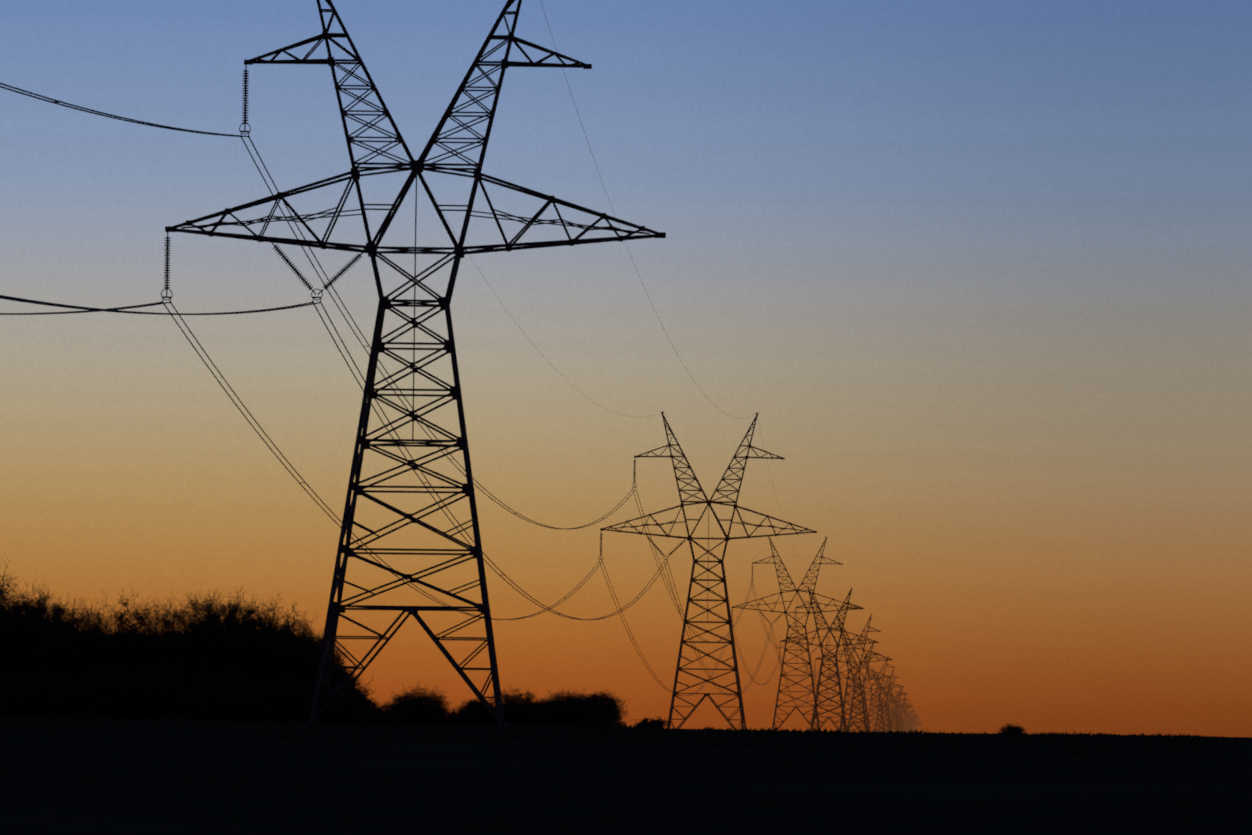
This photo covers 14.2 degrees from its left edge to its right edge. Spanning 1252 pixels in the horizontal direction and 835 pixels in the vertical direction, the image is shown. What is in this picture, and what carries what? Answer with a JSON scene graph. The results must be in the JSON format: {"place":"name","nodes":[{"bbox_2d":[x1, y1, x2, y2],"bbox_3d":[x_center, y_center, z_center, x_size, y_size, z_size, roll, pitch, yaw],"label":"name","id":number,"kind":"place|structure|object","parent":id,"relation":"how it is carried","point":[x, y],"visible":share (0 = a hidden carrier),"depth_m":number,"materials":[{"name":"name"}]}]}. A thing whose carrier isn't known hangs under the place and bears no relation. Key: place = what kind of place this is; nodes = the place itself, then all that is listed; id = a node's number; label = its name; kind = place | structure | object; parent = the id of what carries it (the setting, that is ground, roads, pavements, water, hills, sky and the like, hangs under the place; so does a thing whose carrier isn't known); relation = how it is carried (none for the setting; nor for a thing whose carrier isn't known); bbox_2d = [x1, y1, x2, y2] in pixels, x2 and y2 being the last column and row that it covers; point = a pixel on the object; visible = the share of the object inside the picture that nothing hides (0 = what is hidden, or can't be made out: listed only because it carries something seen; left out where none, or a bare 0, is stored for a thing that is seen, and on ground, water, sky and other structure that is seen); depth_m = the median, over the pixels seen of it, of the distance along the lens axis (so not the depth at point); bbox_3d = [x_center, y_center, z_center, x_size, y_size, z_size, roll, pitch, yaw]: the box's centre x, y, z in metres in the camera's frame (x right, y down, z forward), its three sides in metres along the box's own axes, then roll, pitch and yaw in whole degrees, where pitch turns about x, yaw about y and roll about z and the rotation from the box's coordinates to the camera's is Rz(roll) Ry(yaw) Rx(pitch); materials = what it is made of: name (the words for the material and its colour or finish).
{"place":"outdoors","nodes":[
{"label":"outdoors","id":0,"kind":"place"},
{"bbox_2d":[0,715,1251,834],"bbox_3d":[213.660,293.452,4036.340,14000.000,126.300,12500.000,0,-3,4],"label":"ground","id":1,"kind":"structure","parent":0,"point":[66,783],"depth_m":121.06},
{"bbox_2d":[0,555,57,684],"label":"tree","id":2,"kind":"object","parent":1,"relation":"on","point":[11,628],"visible":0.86,"depth_m":338.59,"materials":[{"name":"black plant"}]},
{"bbox_2d":[0,572,79,682],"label":"tree","id":3,"kind":"object","parent":1,"relation":"on","point":[43,606],"visible":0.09,"depth_m":348.75,"materials":[{"name":"black plant"}]},
{"bbox_2d":[2,598,81,680],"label":"tree","id":4,"kind":"object","parent":1,"relation":"on","point":[47,618],"visible":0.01,"depth_m":363.94,"materials":[{"name":"black plant"}]},
{"bbox_2d":[13,595,125,715],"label":"tree","id":5,"kind":"object","parent":1,"relation":"on","point":[68,652],"visible":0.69,"depth_m":336.14,"materials":[{"name":"black plant"}]},
{"bbox_2d":[78,624,144,676],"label":"tree","id":6,"kind":"object","parent":1,"relation":"on","point":[107,638],"depth_m":355.55,"materials":[{"name":"black plant"}]},
{"bbox_2d":[77,584,175,689],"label":"tree","id":7,"kind":"object","parent":1,"relation":"on","point":[124,638],"visible":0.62,"depth_m":341.01,"materials":[{"name":"black plant"}]},
{"bbox_2d":[98,618,167,671],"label":"tree","id":8,"kind":"object","parent":1,"relation":"on","point":[145,635],"visible":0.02,"depth_m":369.61,"materials":[{"name":"black plant"}]},
{"bbox_2d":[126,588,256,717],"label":"tree","id":9,"kind":"object","parent":1,"relation":"on","point":[190,648],"visible":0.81,"depth_m":338.36,"materials":[{"name":"black plant"}]},
{"bbox_2d":[185,582,283,691],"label":"tree","id":10,"kind":"object","parent":1,"relation":"on","point":[237,607],"visible":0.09,"depth_m":350.49,"materials":[{"name":"black plant"}]},
{"bbox_2d":[223,592,341,715],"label":"tree","id":11,"kind":"object","parent":1,"relation":"on","point":[264,647],"visible":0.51,"depth_m":342.26,"materials":[{"name":"black plant"}]},
{"bbox_2d":[258,619,349,720],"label":"tree","id":12,"kind":"object","parent":1,"relation":"on","point":[309,662],"visible":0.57,"depth_m":338.50,"materials":[{"name":"black plant"}]},
{"bbox_2d":[287,665,373,721],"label":"bush","id":13,"kind":"object","parent":1,"relation":"on","point":[348,710],"visible":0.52,"depth_m":310.79,"materials":[{"name":"black plant"}]},
{"bbox_2d":[291,673,371,721],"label":"bush","id":14,"kind":"object","parent":1,"relation":"on","point":[313,686],"visible":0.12,"depth_m":318.22,"materials":[{"name":"black plant"}]},
{"bbox_2d":[305,650,365,718],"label":"tree","id":15,"kind":"object","parent":1,"relation":"on","point":[345,669],"visible":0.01,"depth_m":360.23,"materials":[{"name":"black plant"}]},
{"bbox_2d":[304,673,372,719],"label":"bush","id":16,"kind":"object","parent":1,"relation":"on","point":[351,696],"visible":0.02,"depth_m":331.22,"materials":[{"name":"black plant"}]},
{"bbox_2d":[330,669,361,697],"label":"tree","id":17,"kind":"object","parent":1,"relation":"on","point":[345,676],"visible":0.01,"depth_m":345.13,"materials":[{"name":"black plant"}]},
{"bbox_2d":[333,681,368,721],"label":"bush","id":18,"kind":"object","parent":1,"relation":"on","point":[358,715],"visible":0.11,"depth_m":326.00,"materials":[{"name":"black plant"}]},
{"bbox_2d":[351,675,369,720],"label":"bush","id":19,"kind":"object","parent":1,"relation":"on","point":[366,700],"visible":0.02,"depth_m":350.30,"materials":[{"name":"black plant"}]},
{"bbox_2d":[350,694,379,720],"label":"bush","id":20,"kind":"object","parent":1,"relation":"on","point":[369,710],"visible":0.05,"depth_m":356.94,"materials":[{"name":"black plant"}]},
{"bbox_2d":[364,705,385,720],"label":"bush","id":21,"kind":"object","parent":1,"relation":"on","point":[377,708],"visible":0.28,"depth_m":359.51,"materials":[{"name":"black plant"}]},
{"bbox_2d":[366,708,392,724],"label":"bush","id":22,"kind":"object","parent":1,"relation":"on","point":[377,717],"visible":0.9,"depth_m":316.32,"materials":[{"name":"black plant"}]},
{"bbox_2d":[379,697,402,713],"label":"bush","id":23,"kind":"object","parent":1,"relation":"on","point":[385,703],"visible":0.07,"depth_m":931.93,"materials":[{"name":"black plant"}]},
{"bbox_2d":[161,0,665,728],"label":"pylon","id":24,"kind":"object","parent":1,"relation":"on","point":[335,610],"visible":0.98,"depth_m":304.08,"materials":[{"name":"metal"}]},
{"bbox_2d":[0,83,320,314],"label":"wires","id":25,"kind":"object","parent":24,"relation":"attached to","point":[89,309],"visible":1,"depth_m":253.62,"materials":[{"name":"grey metal"}]},
{"bbox_2d":[164,0,756,619],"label":"wires","id":26,"kind":"object","parent":24,"relation":"attached to","point":[398,436],"visible":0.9,"depth_m":374.59,"materials":[{"name":"grey metal"}]},
{"bbox_2d":[385,690,452,723],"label":"bush","id":27,"kind":"object","parent":1,"relation":"on","point":[431,699],"visible":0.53,"depth_m":901.81,"materials":[{"name":"black plant"}]},
{"bbox_2d":[383,681,465,723],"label":"bush","id":28,"kind":"object","parent":1,"relation":"on","point":[413,703],"visible":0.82,"depth_m":895.85,"materials":[{"name":"black plant"}]},
{"bbox_2d":[445,706,479,724],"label":"bush","id":29,"kind":"object","parent":1,"relation":"on","point":[460,715],"visible":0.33,"depth_m":921.87,"materials":[{"name":"black plant"}]},
{"bbox_2d":[452,694,489,715],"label":"bush","id":30,"kind":"object","parent":1,"relation":"on","point":[471,703],"visible":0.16,"depth_m":1246.37,"materials":[{"name":"black plant"}]},
{"bbox_2d":[467,704,506,724],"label":"bush","id":31,"kind":"object","parent":1,"relation":"on","point":[478,713],"visible":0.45,"depth_m":936.66,"materials":[{"name":"black plant"}]},
{"bbox_2d":[481,685,540,724],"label":"bush","id":32,"kind":"object","parent":1,"relation":"on","point":[515,711],"visible":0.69,"depth_m":935.88,"materials":[{"name":"black plant"}]},
{"bbox_2d":[491,693,538,723],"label":"bush","id":33,"kind":"object","parent":1,"relation":"on","point":[510,705],"visible":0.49,"depth_m":941.89,"materials":[{"name":"black plant"}]},
{"bbox_2d":[523,693,554,724],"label":"bush","id":34,"kind":"object","parent":1,"relation":"on","point":[537,705],"visible":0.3,"depth_m":922.16,"materials":[{"name":"black plant"}]},
{"bbox_2d":[536,686,598,725],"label":"bush","id":35,"kind":"object","parent":1,"relation":"on","point":[546,703],"visible":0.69,"depth_m":903.12,"materials":[{"name":"black plant"}]},
{"bbox_2d":[536,688,606,726],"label":"bush","id":36,"kind":"object","parent":1,"relation":"on","point":[568,713],"visible":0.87,"depth_m":897.01,"materials":[{"name":"black plant"}]},
{"bbox_2d":[541,721,656,728],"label":"grass tuft","id":37,"kind":"object","parent":1,"relation":"on","point":[605,726],"visible":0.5,"depth_m":335.62,"materials":[{"name":"black plant"}]},
{"bbox_2d":[574,689,630,725],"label":"bush","id":38,"kind":"object","parent":1,"relation":"on","point":[601,709],"visible":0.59,"depth_m":911.99,"materials":[{"name":"black plant"}]},
{"bbox_2d":[577,689,630,722],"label":"bush","id":39,"kind":"object","parent":1,"relation":"on","point":[606,702],"visible":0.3,"depth_m":918.10,"materials":[{"name":"black plant"}]},
{"bbox_2d":[574,725,657,729],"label":"grass tuft","id":40,"kind":"object","parent":1,"relation":"on","point":[611,727],"visible":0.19,"depth_m":323.08,"materials":[{"name":"black plant"}]},
{"bbox_2d":[611,721,626,727],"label":"bush","id":41,"kind":"object","parent":1,"relation":"on","point":[621,724],"visible":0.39,"depth_m":350.91,"materials":[{"name":"black plant"}]},
{"bbox_2d":[556,724,720,732],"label":"grass tuft","id":42,"kind":"object","parent":1,"relation":"on","point":[626,729],"visible":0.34,"depth_m":295.84,"materials":[{"name":"black plant"}]},
{"bbox_2d":[612,729,676,733],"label":"grass tuft","id":43,"kind":"object","parent":1,"relation":"on","point":[643,732],"visible":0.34,"depth_m":276.23,"materials":[{"name":"black plant"}]},
{"bbox_2d":[635,716,668,727],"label":"bush","id":44,"kind":"object","parent":1,"relation":"on","point":[647,721],"visible":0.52,"depth_m":344.09,"materials":[{"name":"black plant"}]},
{"bbox_2d":[644,717,670,728],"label":"bush","id":45,"kind":"object","parent":1,"relation":"on","point":[658,723],"visible":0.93,"depth_m":340.74,"materials":[{"name":"black plant"}]},
{"bbox_2d":[666,729,736,733],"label":"grass tuft","id":46,"kind":"object","parent":1,"relation":"on","point":[701,732],"visible":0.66,"depth_m":283.06,"materials":[{"name":"black plant"}]},
{"bbox_2d":[598,412,816,729],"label":"pylon","id":47,"kind":"object","parent":1,"relation":"on","point":[731,642],"visible":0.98,"depth_m":702.24,"materials":[{"name":"metal"}]},
{"bbox_2d":[599,420,825,695],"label":"wires","id":48,"kind":"object","parent":47,"relation":"hanging from","point":[700,688],"visible":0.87,"depth_m":797.68,"materials":[{"name":"grey metal"}]},
{"bbox_2d":[669,729,808,735],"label":"grass tuft","id":49,"kind":"object","parent":1,"relation":"on","point":[770,734],"visible":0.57,"depth_m":285.04,"materials":[{"name":"black plant"}]},
{"bbox_2d":[665,727,838,734],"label":"grass tuft","id":50,"kind":"object","parent":1,"relation":"on","point":[775,732],"visible":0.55,"depth_m":304.79,"materials":[{"name":"black plant"}]},
{"bbox_2d":[740,727,814,731],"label":"grass tuft","id":51,"kind":"object","parent":1,"relation":"on","point":[775,728],"visible":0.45,"depth_m":317.36,"materials":[{"name":"black plant"}]},
{"bbox_2d":[731,536,862,729],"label":"pylon","id":52,"kind":"object","parent":1,"relation":"on","point":[785,612],"visible":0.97,"depth_m":1161.21,"materials":[{"name":"metal"}]},
{"bbox_2d":[733,541,839,684],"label":"wires","id":53,"kind":"object","parent":52,"relation":"hanging from","point":[772,641],"visible":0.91,"depth_m":1249.03,"materials":[{"name":"grey metal"}]},
{"bbox_2d":[760,728,876,734],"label":"grass tuft","id":54,"kind":"object","parent":1,"relation":"on","point":[807,730],"visible":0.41,"depth_m":315.98,"materials":[{"name":"black plant"}]},
{"bbox_2d":[780,730,871,735],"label":"grass tuft","id":55,"kind":"object","parent":1,"relation":"on","point":[817,732],"visible":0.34,"depth_m":309.06,"materials":[{"name":"black plant"}]},
{"bbox_2d":[779,587,878,732],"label":"pylon","id":56,"kind":"object","parent":1,"relation":"on","point":[837,645],"visible":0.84,"depth_m":1526.94,"materials":[{"name":"metal"}]},
{"bbox_2d":[795,732,866,736],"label":"grass tuft","id":57,"kind":"object","parent":1,"relation":"on","point":[825,733],"visible":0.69,"depth_m":301.24,"materials":[{"name":"black plant"}]},
{"bbox_2d":[814,614,892,731],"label":"pylon","id":58,"kind":"object","parent":1,"relation":"on","point":[860,685],"visible":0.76,"depth_m":1944.05,"materials":[{"name":"metal"}]},
{"bbox_2d":[779,599,868,705],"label":"wires","id":59,"kind":"object","parent":58,"relation":"attached to","point":[810,673],"visible":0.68,"depth_m":1652.13,"materials":[{"name":"grey metal"}]},
{"bbox_2d":[826,641,891,731],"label":"pylon","id":60,"kind":"object","parent":1,"relation":"on","point":[864,698],"visible":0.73,"depth_m":2316.99,"materials":[{"name":"metal"}]},
{"bbox_2d":[816,645,873,706],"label":"wires","id":61,"kind":"object","parent":60,"relation":"attached to","point":[830,678],"visible":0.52,"depth_m":2064.54,"materials":[{"name":"metal"}]},
{"bbox_2d":[826,664,880,713],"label":"wires","id":62,"kind":"object","parent":60,"relation":"attached to","point":[846,697],"visible":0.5,"depth_m":2447.30,"materials":[{"name":"metal"}]},
{"bbox_2d":[845,729,901,735],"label":"grass tuft","id":63,"kind":"object","parent":1,"relation":"on","point":[874,733],"visible":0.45,"depth_m":317.94,"materials":[{"name":"black plant"}]},
{"bbox_2d":[847,656,903,731],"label":"pylon","id":64,"kind":"object","parent":1,"relation":"on","point":[878,699],"visible":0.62,"depth_m":2691.29,"materials":[{"name":"metal"}]},
{"bbox_2d":[865,667,907,731],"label":"pylon","id":65,"kind":"object","parent":1,"relation":"on","point":[887,715],"visible":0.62,"depth_m":3110.96,"materials":[{"name":"metal"}]},
{"bbox_2d":[866,676,906,731],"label":"pylon","id":66,"kind":"object","parent":1,"relation":"on","point":[888,704],"visible":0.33,"depth_m":3516.33,"materials":[{"name":"metal"}]},
{"bbox_2d":[875,688,910,731],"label":"pylon","id":67,"kind":"object","parent":1,"relation":"on","point":[894,718],"visible":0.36,"depth_m":3880.55,"materials":[{"name":"metal"}]},
{"bbox_2d":[877,687,911,731],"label":"pylon","id":68,"kind":"object","parent":1,"relation":"on","point":[899,729],"visible":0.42,"depth_m":4270.32,"materials":[{"name":"metal"}]},
{"bbox_2d":[886,702,912,731],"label":"pylon","id":69,"kind":"object","parent":1,"relation":"on","point":[899,715],"visible":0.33,"depth_m":5083.49,"materials":[{"name":"metal"}]},
{"bbox_2d":[888,693,914,732],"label":"pylon","id":70,"kind":"object","parent":1,"relation":"on","point":[901,712],"visible":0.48,"depth_m":4693.62,"materials":[{"name":"metal"}]},
{"bbox_2d":[891,704,914,730],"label":"pylon","id":71,"kind":"object","parent":1,"relation":"on","point":[903,718],"visible":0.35,"depth_m":5448.31,"materials":[{"name":"metal"}]},
{"bbox_2d":[893,701,916,732],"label":"pylon","id":72,"kind":"object","parent":1,"relation":"on","point":[904,719],"visible":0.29,"depth_m":5852.18,"materials":[{"name":"metal"}]},
{"bbox_2d":[878,729,933,735],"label":"grass tuft","id":73,"kind":"object","parent":1,"relation":"on","point":[903,734],"visible":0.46,"depth_m":322.88,"materials":[{"name":"black plant"}]},
{"bbox_2d":[902,708,918,730],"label":"pylon","id":74,"kind":"object","parent":1,"relation":"on","point":[909,719],"visible":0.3,"depth_m":6272.50,"materials":[{"name":"metal"}]},
{"bbox_2d":[906,712,920,730],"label":"pylon","id":75,"kind":"object","parent":1,"relation":"on","point":[911,721],"visible":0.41,"depth_m":6647.51,"materials":[{"name":"metal"}]},
{"bbox_2d":[882,729,944,732],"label":"grass tuft","id":76,"kind":"object","parent":1,"relation":"on","point":[908,731],"visible":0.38,"depth_m":421.21,"materials":[{"name":"black plant"}]},
{"bbox_2d":[924,732,985,737],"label":"grass tuft","id":77,"kind":"object","parent":1,"relation":"on","point":[944,735],"visible":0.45,"depth_m":315.30,"materials":[{"name":"black plant"}]},
{"bbox_2d":[933,733,1062,740],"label":"grass tuft","id":78,"kind":"object","parent":1,"relation":"on","point":[1006,738],"visible":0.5,"depth_m":306.60,"materials":[{"name":"black plant"}]},
{"bbox_2d":[998,722,1028,733],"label":"bush","id":79,"kind":"object","parent":1,"relation":"on","point":[1009,728],"visible":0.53,"depth_m":2296.95,"materials":[{"name":"black plant"}]},
{"bbox_2d":[992,732,1115,735],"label":"grass tuft","id":80,"kind":"object","parent":1,"relation":"on","point":[1054,732],"visible":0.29,"depth_m":339.65,"materials":[{"name":"black plant"}]},
{"bbox_2d":[997,733,1115,737],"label":"grass tuft","id":81,"kind":"object","parent":1,"relation":"on","point":[1049,735],"visible":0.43,"depth_m":329.40,"materials":[{"name":"black plant"}]},
{"bbox_2d":[1025,733,1103,738],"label":"grass tuft","id":82,"kind":"object","parent":1,"relation":"on","point":[1058,736],"visible":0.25,"depth_m":320.23,"materials":[{"name":"black plant"}]},
{"bbox_2d":[1040,730,1118,735],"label":"grass tuft","id":83,"kind":"object","parent":1,"relation":"on","point":[1078,733],"visible":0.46,"depth_m":339.91,"materials":[{"name":"black plant"}]},
{"bbox_2d":[1031,736,1138,741],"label":"grass tuft","id":84,"kind":"object","parent":1,"relation":"on","point":[1072,738],"visible":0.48,"depth_m":306.31,"materials":[{"name":"black plant"}]},
{"bbox_2d":[1050,736,1171,741],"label":"grass tuft","id":85,"kind":"object","parent":1,"relation":"on","point":[1081,739],"visible":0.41,"depth_m":305.47,"materials":[{"name":"black plant"}]},
{"bbox_2d":[1041,737,1237,742],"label":"grass tuft","id":86,"kind":"object","parent":1,"relation":"on","point":[1142,739],"visible":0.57,"depth_m":305.39,"materials":[{"name":"black plant"}]},
{"bbox_2d":[1102,732,1197,738],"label":"grass tuft","id":87,"kind":"object","parent":1,"relation":"on","point":[1142,735],"visible":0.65,"depth_m":331.12,"materials":[{"name":"black plant"}]},
{"bbox_2d":[1106,733,1223,741],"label":"grass tuft","id":88,"kind":"object","parent":1,"relation":"on","point":[1159,740],"visible":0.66,"depth_m":305.01,"materials":[{"name":"black plant"}]},
{"bbox_2d":[1186,736,1238,739],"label":"grass tuft","id":89,"kind":"object","parent":1,"relation":"on","point":[1213,738],"visible":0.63,"depth_m":332.16,"materials":[{"name":"black plant"}]},
{"bbox_2d":[0,0,1251,736],"label":"sky","id":90,"kind":"structure","parent":0,"point":[978,273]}
]}

